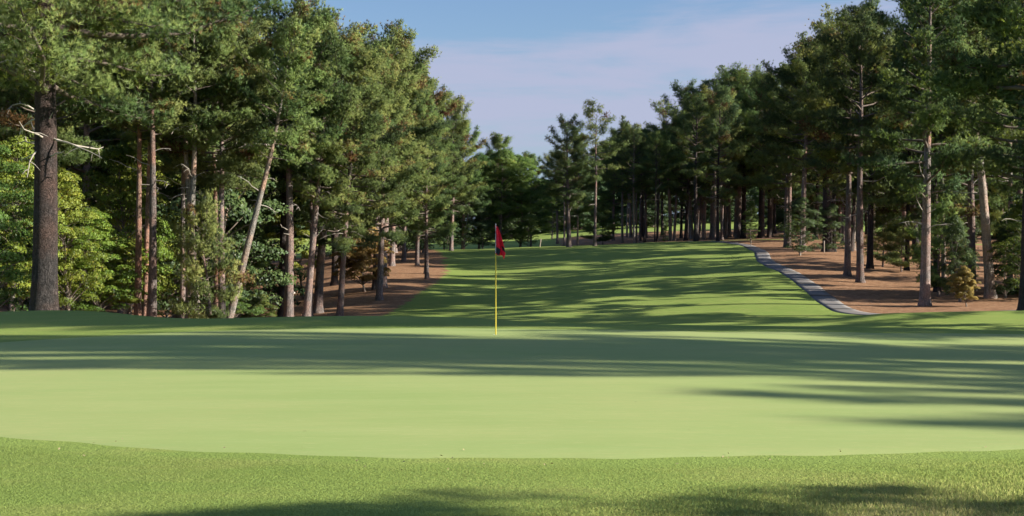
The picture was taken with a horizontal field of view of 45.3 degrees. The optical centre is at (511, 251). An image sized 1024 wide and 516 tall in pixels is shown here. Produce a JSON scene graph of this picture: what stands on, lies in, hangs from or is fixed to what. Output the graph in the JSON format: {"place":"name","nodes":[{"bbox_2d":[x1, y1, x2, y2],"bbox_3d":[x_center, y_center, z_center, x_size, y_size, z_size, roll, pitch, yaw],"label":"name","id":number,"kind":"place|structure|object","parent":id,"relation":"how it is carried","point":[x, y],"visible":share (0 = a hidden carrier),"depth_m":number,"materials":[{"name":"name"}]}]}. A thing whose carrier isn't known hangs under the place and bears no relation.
{"place":"outdoors","nodes":[
{"label":"outdoors","id":0,"kind":"place"},
{"bbox_2d":[0,217,1023,515],"bbox_3d":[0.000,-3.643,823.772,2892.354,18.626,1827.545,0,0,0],"label":"ground","id":1,"kind":"structure","parent":0,"point":[678,283],"depth_m":27.39,"materials":[{"name":"green plant"}]},
{"bbox_2d":[0,142,33,310],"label":"broadleaf tree","id":2,"kind":"object","parent":1,"relation":"on","point":[6,256],"visible":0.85,"depth_m":52.31,"materials":[{"name":"green plant"}]},
{"bbox_2d":[0,134,69,310],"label":"broadleaf tree","id":3,"kind":"object","parent":1,"relation":"on","point":[10,142],"visible":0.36,"depth_m":57.99,"materials":[{"name":"green plant"}]},
{"bbox_2d":[0,0,128,168],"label":"pine tree","id":4,"kind":"object","parent":1,"relation":"on","point":[63,134],"visible":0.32,"depth_m":59.56,"materials":[{"name":"green plant"}]},
{"bbox_2d":[16,166,113,309],"bbox_3d":[-21.820,0.110,59.858,4.398,8.605,4.536,0,0,15],"label":"broadleaf tree","id":5,"kind":"object","parent":1,"relation":"on","point":[66,301],"visible":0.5,"depth_m":59.76,"materials":[{"name":"green plant"}]},
{"bbox_2d":[0,0,146,310],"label":"pine tree","id":6,"kind":"object","parent":1,"relation":"on","point":[113,137],"visible":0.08,"depth_m":88.85,"materials":[{"name":"green plant"}]},
{"bbox_2d":[58,207,143,311],"bbox_3d":[-21.065,1.093,61.841,4.699,6.687,4.847,0,0,12],"label":"broadleaf tree","id":7,"kind":"object","parent":1,"relation":"on","point":[84,305],"visible":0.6,"depth_m":61.61,"materials":[{"name":"green plant"}]},
{"bbox_2d":[68,142,175,313],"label":"broadleaf tree","id":8,"kind":"object","parent":1,"relation":"on","point":[116,153],"visible":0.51,"depth_m":66.01,"materials":[{"name":"green plant"}]},
{"bbox_2d":[64,141,187,314],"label":"broadleaf tree","id":9,"kind":"object","parent":1,"relation":"on","point":[132,237],"visible":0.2,"depth_m":83.09,"materials":[{"name":"green plant"}]},
{"bbox_2d":[93,236,160,313],"bbox_3d":[-20.194,1.966,64.147,3.608,5.546,4.474,0,0,-29],"label":"broadleaf tree","id":10,"kind":"object","parent":1,"relation":"on","point":[120,261],"visible":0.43,"depth_m":63.72,"materials":[{"name":"green plant"}]},
{"bbox_2d":[88,1,205,315],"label":"pine tree","id":11,"kind":"object","parent":1,"relation":"on","point":[146,247],"visible":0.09,"depth_m":64.92,"materials":[{"name":"green plant"}]},
{"bbox_2d":[0,0,303,310],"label":"pine tree","id":12,"kind":"object","parent":1,"relation":"on","point":[38,54],"visible":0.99,"depth_m":46.59,"materials":[{"name":"green plant"}]},
{"bbox_2d":[96,0,210,315],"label":"pine tree","id":13,"kind":"object","parent":1,"relation":"on","point":[138,240],"visible":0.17,"depth_m":62.77,"materials":[{"name":"green plant"}]},
{"bbox_2d":[91,0,223,316],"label":"pine tree","id":14,"kind":"object","parent":1,"relation":"on","point":[152,282],"visible":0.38,"depth_m":61.64,"materials":[{"name":"green plant"}]},
{"bbox_2d":[128,35,219,317],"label":"pine tree","id":15,"kind":"object","parent":1,"relation":"on","point":[182,291],"visible":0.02,"depth_m":66.90,"materials":[{"name":"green plant"}]},
{"bbox_2d":[109,0,252,264],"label":"pine tree","id":16,"kind":"object","parent":1,"relation":"on","point":[165,190],"visible":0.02,"depth_m":87.82,"materials":[{"name":"green plant"}]},
{"bbox_2d":[128,1,247,315],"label":"pine tree","id":17,"kind":"object","parent":1,"relation":"on","point":[154,91],"visible":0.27,"depth_m":62.99,"materials":[{"name":"green plant"}]},
{"bbox_2d":[146,0,257,317],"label":"pine tree","id":18,"kind":"object","parent":1,"relation":"on","point":[231,31],"visible":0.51,"depth_m":62.49,"materials":[{"name":"green plant"}]},
{"bbox_2d":[143,16,263,317],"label":"pine tree","id":19,"kind":"object","parent":1,"relation":"on","point":[170,166],"visible":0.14,"depth_m":67.82,"materials":[{"name":"green plant"}]},
{"bbox_2d":[161,189,258,318],"bbox_3d":[-15.658,0.814,62.006,4.750,8.142,4.632,0,0,21],"label":"pine tree","id":20,"kind":"object","parent":1,"relation":"on","point":[211,230],"visible":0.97,"depth_m":61.73,"materials":[{"name":"green plant"}]},
{"bbox_2d":[128,123,298,312],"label":"broadleaf tree","id":21,"kind":"object","parent":1,"relation":"on","point":[244,213],"visible":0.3,"depth_m":83.32,"materials":[{"name":"green plant"}]},
{"bbox_2d":[148,0,281,314],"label":"pine tree","id":22,"kind":"object","parent":1,"relation":"on","point":[222,177],"visible":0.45,"depth_m":64.28,"materials":[{"name":"green plant"}]},
{"bbox_2d":[226,187,276,308],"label":"broadleaf tree","id":23,"kind":"object","parent":1,"relation":"on","point":[259,263],"visible":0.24,"depth_m":89.72,"materials":[{"name":"green plant"}]},
{"bbox_2d":[239,294,278,317],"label":"shrub","id":24,"kind":"object","parent":1,"relation":"on","point":[265,303],"visible":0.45,"depth_m":78.09,"materials":[{"name":"green plant"}]},
{"bbox_2d":[203,166,319,317],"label":"broadleaf tree","id":25,"kind":"object","parent":1,"relation":"on","point":[301,290],"visible":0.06,"depth_m":94.32,"materials":[{"name":"green plant"}]},
{"bbox_2d":[225,16,333,317],"bbox_3d":[-12.323,-3.642,63.753,5.830,17.202,6.292,0,0,-15],"label":"pine tree","id":26,"kind":"object","parent":1,"relation":"on","point":[300,59],"visible":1,"depth_m":63.55,"materials":[{"name":"green plant"}]},
{"bbox_2d":[264,194,317,299],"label":"broadleaf tree","id":27,"kind":"object","parent":1,"relation":"on","point":[304,254],"visible":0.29,"depth_m":111.22,"materials":[{"name":"green plant"}]},
{"bbox_2d":[236,0,359,316],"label":"pine tree","id":28,"kind":"object","parent":1,"relation":"on","point":[300,8],"visible":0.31,"depth_m":85.49,"materials":[{"name":"green plant"}]},
{"bbox_2d":[249,14,360,316],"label":"pine tree","id":29,"kind":"object","parent":1,"relation":"on","point":[281,292],"visible":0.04,"depth_m":91.87,"materials":[{"name":"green plant"}]},
{"bbox_2d":[263,0,397,316],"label":"pine tree","id":30,"kind":"object","parent":1,"relation":"on","point":[340,51],"visible":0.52,"depth_m":86.16,"materials":[{"name":"green plant"}]},
{"bbox_2d":[268,24,401,313],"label":"pine tree","id":31,"kind":"object","parent":1,"relation":"on","point":[318,295],"visible":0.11,"depth_m":93.79,"materials":[{"name":"green plant"}]},
{"bbox_2d":[293,43,417,315],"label":"pine tree","id":32,"kind":"object","parent":1,"relation":"on","point":[344,244],"visible":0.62,"depth_m":88.99,"materials":[{"name":"green plant"}]},
{"bbox_2d":[331,226,393,291],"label":"broadleaf tree","id":33,"kind":"object","parent":1,"relation":"on","point":[364,255],"visible":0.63,"depth_m":110.43,"materials":[{"name":"green plant"}]},
{"bbox_2d":[332,59,436,300],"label":"pine tree","id":34,"kind":"object","parent":1,"relation":"on","point":[387,79],"visible":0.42,"depth_m":101.82,"materials":[{"name":"green plant"}]},
{"bbox_2d":[345,32,432,289],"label":"pine tree","id":35,"kind":"object","parent":1,"relation":"on","point":[420,66],"visible":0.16,"depth_m":111.37,"materials":[{"name":"green plant"}]},
{"bbox_2d":[342,19,451,287],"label":"pine tree","id":36,"kind":"object","parent":1,"relation":"on","point":[421,128],"visible":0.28,"depth_m":113.88,"materials":[{"name":"green plant"}]},
{"bbox_2d":[402,97,457,265],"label":"pine tree","id":37,"kind":"object","parent":1,"relation":"on","point":[421,111],"visible":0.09,"depth_m":142.23,"materials":[{"name":"green plant"}]},
{"bbox_2d":[398,118,463,273],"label":"pine tree","id":38,"kind":"object","parent":1,"relation":"on","point":[411,231],"visible":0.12,"depth_m":130.36,"materials":[{"name":"green plant"}]},
{"bbox_2d":[402,118,464,278],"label":"pine tree","id":39,"kind":"object","parent":1,"relation":"on","point":[439,191],"visible":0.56,"depth_m":124.06,"materials":[{"name":"green plant"}]},
{"bbox_2d":[419,67,467,252],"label":"pine tree","id":40,"kind":"object","parent":1,"relation":"on","point":[452,149],"visible":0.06,"depth_m":168.78,"materials":[{"name":"green plant"}]},
{"bbox_2d":[422,81,467,252],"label":"pine tree","id":41,"kind":"object","parent":1,"relation":"on","point":[450,113],"visible":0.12,"depth_m":168.58,"materials":[{"name":"green plant"}]},
{"bbox_2d":[439,93,488,250],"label":"pine tree","id":42,"kind":"object","parent":1,"relation":"on","point":[461,125],"visible":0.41,"depth_m":174.77,"materials":[{"name":"green plant"}]},
{"bbox_2d":[446,182,491,246],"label":"broadleaf tree","id":43,"kind":"object","parent":1,"relation":"on","point":[465,237],"visible":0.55,"depth_m":189.23,"materials":[{"name":"green plant"}]},
{"bbox_2d":[444,120,494,248],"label":"pine tree","id":44,"kind":"object","parent":1,"relation":"on","point":[476,172],"visible":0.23,"depth_m":189.61,"materials":[{"name":"green plant"}]},
{"bbox_2d":[443,154,515,248],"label":"broadleaf tree","id":45,"kind":"object","parent":1,"relation":"on","point":[489,172],"visible":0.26,"depth_m":198.44,"materials":[{"name":"green plant"}]},
{"bbox_2d":[466,206,501,248],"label":"broadleaf tree","id":46,"kind":"object","parent":1,"relation":"on","point":[481,218],"visible":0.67,"depth_m":191.51,"materials":[{"name":"green plant"}]},
{"bbox_2d":[481,131,523,220],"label":"pine tree","id":47,"kind":"object","parent":1,"relation":"on","point":[496,141],"visible":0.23,"depth_m":207.50,"materials":[{"name":"green plant"}]},
{"bbox_2d":[472,149,539,242],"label":"broadleaf tree","id":48,"kind":"object","parent":1,"relation":"on","point":[503,156],"visible":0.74,"depth_m":194.95,"materials":[{"name":"green plant"}]},
{"bbox_2d":[0,328,1023,458],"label":"putting green","id":49,"kind":"object","parent":1,"relation":"on","point":[487,393],"visible":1,"depth_m":13.92,"materials":[{"name":"green plant"}]},
{"bbox_2d":[489,154,556,246],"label":"broadleaf tree","id":50,"kind":"object","parent":1,"relation":"on","point":[529,175],"visible":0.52,"depth_m":198.32,"materials":[{"name":"green plant"}]},
{"bbox_2d":[516,214,540,246],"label":"broadleaf tree","id":51,"kind":"object","parent":1,"relation":"on","point":[531,224],"visible":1,"depth_m":191.72,"materials":[{"name":"green plant"}]},
{"bbox_2d":[512,151,548,246],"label":"pine tree","id":52,"kind":"object","parent":1,"relation":"on","point":[532,156],"visible":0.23,"depth_m":211.51,"materials":[{"name":"green plant"}]},
{"bbox_2d":[534,149,573,243],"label":"pine tree","id":53,"kind":"object","parent":1,"relation":"on","point":[548,169],"visible":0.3,"depth_m":227.62,"materials":[{"name":"green plant"}]},
{"bbox_2d":[541,114,597,246],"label":"pine tree","id":54,"kind":"object","parent":1,"relation":"on","point":[558,153],"visible":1,"depth_m":176.31,"materials":[{"name":"green plant"}]},
{"bbox_2d":[538,168,615,229],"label":"broadleaf tree","id":55,"kind":"object","parent":1,"relation":"on","point":[583,222],"visible":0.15,"depth_m":297.90,"materials":[{"name":"green plant"}]},
{"bbox_2d":[558,133,605,245],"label":"pine tree","id":56,"kind":"object","parent":1,"relation":"on","point":[578,210],"visible":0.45,"depth_m":191.89,"materials":[{"name":"green plant"}]},
{"bbox_2d":[579,204,623,244],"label":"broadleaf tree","id":57,"kind":"object","parent":1,"relation":"on","point":[608,227],"visible":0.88,"depth_m":204.95,"materials":[{"name":"green plant"}]},
{"bbox_2d":[571,97,632,245],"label":"pine tree","id":58,"kind":"object","parent":1,"relation":"on","point":[588,113],"visible":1,"depth_m":175.93,"materials":[{"name":"green plant"}]},
{"bbox_2d":[594,134,632,240],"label":"pine tree","id":59,"kind":"object","parent":1,"relation":"on","point":[603,193],"visible":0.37,"depth_m":227.26,"materials":[{"name":"green plant"}]},
{"bbox_2d":[600,127,636,242],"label":"pine tree","id":60,"kind":"object","parent":1,"relation":"on","point":[617,138],"visible":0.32,"depth_m":214.47,"materials":[{"name":"green plant"}]},
{"bbox_2d":[605,126,657,242],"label":"pine tree","id":61,"kind":"object","parent":1,"relation":"on","point":[626,150],"visible":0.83,"depth_m":199.76,"materials":[{"name":"green plant"}]},
{"bbox_2d":[617,125,660,241],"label":"pine tree","id":62,"kind":"object","parent":1,"relation":"on","point":[645,130],"visible":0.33,"depth_m":204.62,"materials":[{"name":"green plant"}]},
{"bbox_2d":[620,188,683,226],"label":"broadleaf tree","id":63,"kind":"object","parent":1,"relation":"on","point":[650,212],"visible":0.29,"depth_m":282.96,"materials":[{"name":"green plant"}]},
{"bbox_2d":[639,128,671,241],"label":"pine tree","id":64,"kind":"object","parent":1,"relation":"on","point":[655,141],"visible":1,"depth_m":191.50,"materials":[{"name":"green plant"}]},
{"bbox_2d":[632,127,681,241],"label":"pine tree","id":65,"kind":"object","parent":1,"relation":"on","point":[653,178],"visible":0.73,"depth_m":195.18,"materials":[{"name":"green plant"}]},
{"bbox_2d":[631,99,691,240],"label":"pine tree","id":66,"kind":"object","parent":1,"relation":"on","point":[661,110],"visible":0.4,"depth_m":204.83,"materials":[{"name":"green plant"}]},
{"bbox_2d":[657,78,703,238],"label":"pine tree","id":67,"kind":"object","parent":1,"relation":"on","point":[676,87],"visible":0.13,"depth_m":218.38,"materials":[{"name":"green plant"}]},
{"bbox_2d":[662,109,712,240],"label":"pine tree","id":68,"kind":"object","parent":1,"relation":"on","point":[683,194],"visible":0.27,"depth_m":203.50,"materials":[{"name":"green plant"}]},
{"bbox_2d":[661,91,726,240],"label":"pine tree","id":69,"kind":"object","parent":1,"relation":"on","point":[696,149],"visible":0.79,"depth_m":185.93,"materials":[{"name":"green plant"}]},
{"bbox_2d":[676,85,741,240],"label":"pine tree","id":70,"kind":"object","parent":1,"relation":"on","point":[732,94],"visible":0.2,"depth_m":192.48,"materials":[{"name":"green plant"}]},
{"bbox_2d":[681,79,751,240],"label":"pine tree","id":71,"kind":"object","parent":1,"relation":"on","point":[723,96],"visible":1,"depth_m":181.40,"materials":[{"name":"green plant"}]},
{"bbox_2d":[694,104,746,239],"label":"pine tree","id":72,"kind":"object","parent":1,"relation":"on","point":[736,137],"visible":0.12,"depth_m":197.99,"materials":[{"name":"green plant"}]},
{"bbox_2d":[708,61,757,238],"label":"pine tree","id":73,"kind":"object","parent":1,"relation":"on","point":[734,76],"visible":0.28,"depth_m":212.46,"materials":[{"name":"green plant"}]},
{"bbox_2d":[723,71,761,238],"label":"pine tree","id":74,"kind":"object","parent":1,"relation":"on","point":[743,216],"visible":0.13,"depth_m":213.12,"materials":[{"name":"green plant"}]},
{"bbox_2d":[731,64,783,237],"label":"pine tree","id":75,"kind":"object","parent":1,"relation":"on","point":[751,95],"visible":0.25,"depth_m":199.21,"materials":[{"name":"green plant"}]},
{"bbox_2d":[743,62,803,243],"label":"pine tree","id":76,"kind":"object","parent":1,"relation":"on","point":[755,117],"visible":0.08,"depth_m":159.68,"materials":[{"name":"green plant"}]},
{"bbox_2d":[744,64,822,246],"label":"pine tree","id":77,"kind":"object","parent":1,"relation":"on","point":[787,183],"visible":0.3,"depth_m":156.12,"materials":[{"name":"green plant"}]},
{"bbox_2d":[754,86,815,207],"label":"pine tree","id":78,"kind":"object","parent":1,"relation":"on","point":[795,193],"visible":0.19,"depth_m":180.79,"materials":[{"name":"green plant"}]},
{"bbox_2d":[747,31,853,251],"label":"pine tree","id":79,"kind":"object","parent":1,"relation":"on","point":[774,96],"visible":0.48,"depth_m":139.89,"materials":[{"name":"green plant"}]},
{"bbox_2d":[776,197,825,255],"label":"broadleaf tree","id":80,"kind":"object","parent":1,"relation":"on","point":[796,206],"visible":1,"depth_m":131.96,"materials":[{"name":"green plant"}]},
{"bbox_2d":[781,34,856,251],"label":"pine tree","id":81,"kind":"object","parent":1,"relation":"on","point":[827,183],"visible":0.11,"depth_m":140.76,"materials":[{"name":"green plant"}]},
{"bbox_2d":[813,203,851,249],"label":"broadleaf tree","id":82,"kind":"object","parent":1,"relation":"on","point":[831,226],"visible":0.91,"depth_m":140.44,"materials":[{"name":"green plant"}]},
{"bbox_2d":[788,5,910,276],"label":"pine tree","id":83,"kind":"object","parent":1,"relation":"on","point":[812,104],"visible":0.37,"depth_m":105.87,"materials":[{"name":"green plant"}]},
{"bbox_2d":[814,113,888,251],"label":"pine tree","id":84,"kind":"object","parent":1,"relation":"on","point":[843,194],"visible":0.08,"depth_m":145.00,"materials":[{"name":"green plant"}]},
{"bbox_2d":[790,6,917,282],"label":"pine tree","id":85,"kind":"object","parent":1,"relation":"on","point":[859,35],"visible":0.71,"depth_m":100.13,"materials":[{"name":"green plant"}]},
{"bbox_2d":[800,0,914,268],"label":"pine tree","id":86,"kind":"object","parent":1,"relation":"on","point":[875,187],"visible":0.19,"depth_m":114.15,"materials":[{"name":"green plant"}]},
{"bbox_2d":[854,205,911,266],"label":"pine tree","id":87,"kind":"object","parent":1,"relation":"on","point":[877,255],"visible":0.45,"depth_m":117.89,"materials":[{"name":"green plant"}]},
{"bbox_2d":[876,214,921,271],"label":"pine tree","id":88,"kind":"object","parent":1,"relation":"on","point":[890,247],"visible":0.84,"depth_m":111.40,"materials":[{"name":"green plant"}]},
{"bbox_2d":[864,28,961,270],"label":"pine tree","id":89,"kind":"object","parent":1,"relation":"on","point":[891,194],"visible":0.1,"depth_m":113.79,"materials":[{"name":"green plant"}]},
{"bbox_2d":[840,0,1004,305],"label":"pine tree","id":90,"kind":"object","parent":1,"relation":"on","point":[928,117],"visible":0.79,"depth_m":80.65,"materials":[{"name":"green plant"}]},
{"bbox_2d":[864,3,1011,291],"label":"pine tree","id":91,"kind":"object","parent":1,"relation":"on","point":[895,202],"visible":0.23,"depth_m":91.48,"materials":[{"name":"green plant"}]},
{"bbox_2d":[866,19,1010,289],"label":"pine tree","id":92,"kind":"object","parent":1,"relation":"on","point":[905,157],"visible":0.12,"depth_m":93.35,"materials":[{"name":"green plant"}]},
{"bbox_2d":[904,194,978,296],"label":"pine tree","id":93,"kind":"object","parent":1,"relation":"on","point":[936,244],"visible":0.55,"depth_m":87.37,"materials":[{"name":"green plant"}]},
{"bbox_2d":[868,0,1023,298],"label":"pine tree","id":94,"kind":"object","parent":1,"relation":"on","point":[989,282],"visible":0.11,"depth_m":85.67,"materials":[{"name":"green plant"}]},
{"bbox_2d":[887,0,1022,290],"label":"pine tree","id":95,"kind":"object","parent":1,"relation":"on","point":[971,230],"visible":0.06,"depth_m":91.70,"materials":[{"name":"green plant"}]},
{"bbox_2d":[936,214,979,301],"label":"broadleaf tree","id":96,"kind":"object","parent":1,"relation":"on","point":[957,228],"visible":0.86,"depth_m":83.73,"materials":[{"name":"green plant"}]},
{"bbox_2d":[946,266,980,306],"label":"shrub","id":97,"kind":"object","parent":1,"relation":"on","point":[962,280],"visible":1,"depth_m":79.83,"materials":[{"name":"yellow plant"}]},
{"bbox_2d":[910,119,1020,266],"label":"pine tree","id":98,"kind":"object","parent":1,"relation":"on","point":[993,204],"visible":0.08,"depth_m":101.97,"materials":[{"name":"green plant"}]},
{"bbox_2d":[919,0,1023,310],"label":"pine tree","id":99,"kind":"object","parent":1,"relation":"on","point":[956,112],"visible":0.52,"depth_m":71.99,"materials":[{"name":"green plant"}]},
{"bbox_2d":[921,0,1023,140],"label":"pine tree","id":100,"kind":"object","parent":1,"relation":"on","point":[1006,20],"visible":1,"depth_m":46.85,"materials":[{"name":"green plant"}]},
{"bbox_2d":[945,2,1023,279],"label":"pine tree","id":101,"kind":"object","parent":1,"relation":"on","point":[995,184],"visible":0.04,"depth_m":94.76,"materials":[{"name":"green plant"}]},
{"bbox_2d":[986,226,1020,297],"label":"broadleaf tree","id":102,"kind":"object","parent":1,"relation":"on","point":[1004,275],"visible":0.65,"depth_m":85.65,"materials":[{"name":"green plant"}]},
{"bbox_2d":[986,198,1022,287],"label":"broadleaf tree","id":103,"kind":"object","parent":1,"relation":"on","point":[1014,225],"visible":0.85,"depth_m":84.55,"materials":[{"name":"green plant"}]},
{"bbox_2d":[992,192,1022,294],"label":"broadleaf tree","id":104,"kind":"object","parent":1,"relation":"on","point":[996,266],"visible":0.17,"depth_m":88.89,"materials":[{"name":"green plant"}]},
{"bbox_2d":[0,444,1023,515],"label":"grass","id":105,"kind":"structure","parent":0,"point":[928,494],"depth_m":8.14,"materials":[{"name":"plant"}]},
{"bbox_2d":[237,0,1020,220],"label":"sky","id":106,"kind":"structure","parent":0,"point":[522,65],"materials":[{"name":"blue"}]},
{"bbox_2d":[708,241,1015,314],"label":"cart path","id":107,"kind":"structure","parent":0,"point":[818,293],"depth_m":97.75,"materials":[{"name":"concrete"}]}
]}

